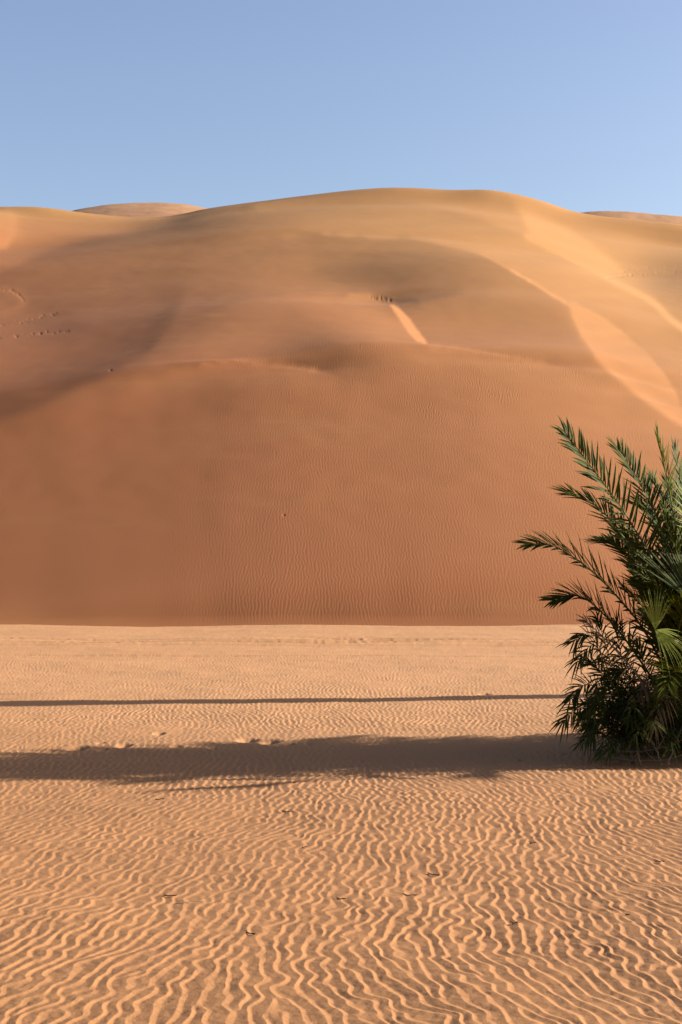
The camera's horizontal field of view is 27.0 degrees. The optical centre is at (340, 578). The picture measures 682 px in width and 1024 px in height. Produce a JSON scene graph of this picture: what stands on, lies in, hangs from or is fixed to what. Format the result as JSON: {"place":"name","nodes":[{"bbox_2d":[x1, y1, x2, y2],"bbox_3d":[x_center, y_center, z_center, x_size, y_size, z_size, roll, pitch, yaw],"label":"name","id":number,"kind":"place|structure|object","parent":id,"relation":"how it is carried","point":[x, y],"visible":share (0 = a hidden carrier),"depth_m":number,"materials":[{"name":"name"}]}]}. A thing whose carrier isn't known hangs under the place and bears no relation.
{"place":"outdoors","nodes":[
{"label":"outdoors","id":0,"kind":"place"},
{"bbox_2d":[73,203,206,216],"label":"sand dune","id":1,"kind":"structure","parent":0,"point":[145,209],"depth_m":304.11,"materials":[{"name":"beige sand"}]},
{"bbox_2d":[0,188,681,626],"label":"sand dune","id":2,"kind":"structure","parent":0,"point":[340,408],"depth_m":68.07,"materials":[{"name":"sand"}]},
{"bbox_2d":[0,624,681,1023],"bbox_3d":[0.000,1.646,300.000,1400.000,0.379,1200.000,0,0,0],"label":"sand ground","id":3,"kind":"structure","parent":0,"point":[400,760],"depth_m":8.87,"materials":[{"name":"beige sand"}]},
{"bbox_2d":[511,416,681,749],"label":"date palm","id":4,"kind":"object","parent":3,"relation":"on","point":[642,582],"visible":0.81,"depth_m":12.76,"materials":[{"name":"green plant"}]},
{"bbox_2d":[549,607,681,766],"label":"palm offshoot","id":5,"kind":"object","parent":3,"relation":"on","point":[591,725],"visible":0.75,"depth_m":12.43,"materials":[{"name":"green plant"}]},
{"bbox_2d":[564,665,681,764],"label":"palm offshoot","id":6,"kind":"object","parent":3,"relation":"on","point":[669,743],"visible":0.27,"depth_m":12.35,"materials":[{"name":"green plant"}]},
{"bbox_2d":[569,636,681,766],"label":"palm offshoot","id":7,"kind":"object","parent":3,"relation":"on","point":[616,672],"visible":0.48,"depth_m":12.52,"materials":[{"name":"green plant"}]},
{"bbox_2d":[588,740,681,751],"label":"dry branch","id":8,"kind":"object","parent":3,"relation":"on","point":[635,751],"visible":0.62,"depth_m":12.49,"materials":[{"name":"brown wood"}]},
{"bbox_2d":[606,746,681,761],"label":"dry branch","id":9,"kind":"object","parent":3,"relation":"on","point":[643,760],"visible":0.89,"depth_m":12.24,"materials":[{"name":"brown wood"}]},
{"bbox_2d":[641,732,664,765],"bbox_3d":[2.679,1.448,12.185,0.194,0.295,0.155,0,0,39],"label":"dry branch","id":10,"kind":"object","parent":3,"relation":"on","point":[651,741],"visible":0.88,"depth_m":12.19,"materials":[{"name":"brown wood"}]},
{"bbox_2d":[633,478,681,678],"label":"fan palm","id":11,"kind":"object","parent":3,"relation":"on","point":[663,636],"visible":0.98,"depth_m":12.00,"materials":[{"name":"green plant"}]},
{"bbox_2d":[658,726,681,766],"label":"dry branch","id":12,"kind":"object","parent":3,"relation":"on","point":[671,750],"visible":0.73,"depth_m":12.14,"materials":[{"name":"brown wood"}]},
{"bbox_2d":[0,0,681,216],"label":"sky","id":13,"kind":"structure","parent":0,"point":[573,105],"materials":[{"name":"blue"}]},
{"bbox_2d":[582,211,681,224],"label":"sand dune","id":14,"kind":"structure","parent":0,"point":[649,217],"depth_m":261.72,"materials":[{"name":"beige sand"}]}
]}

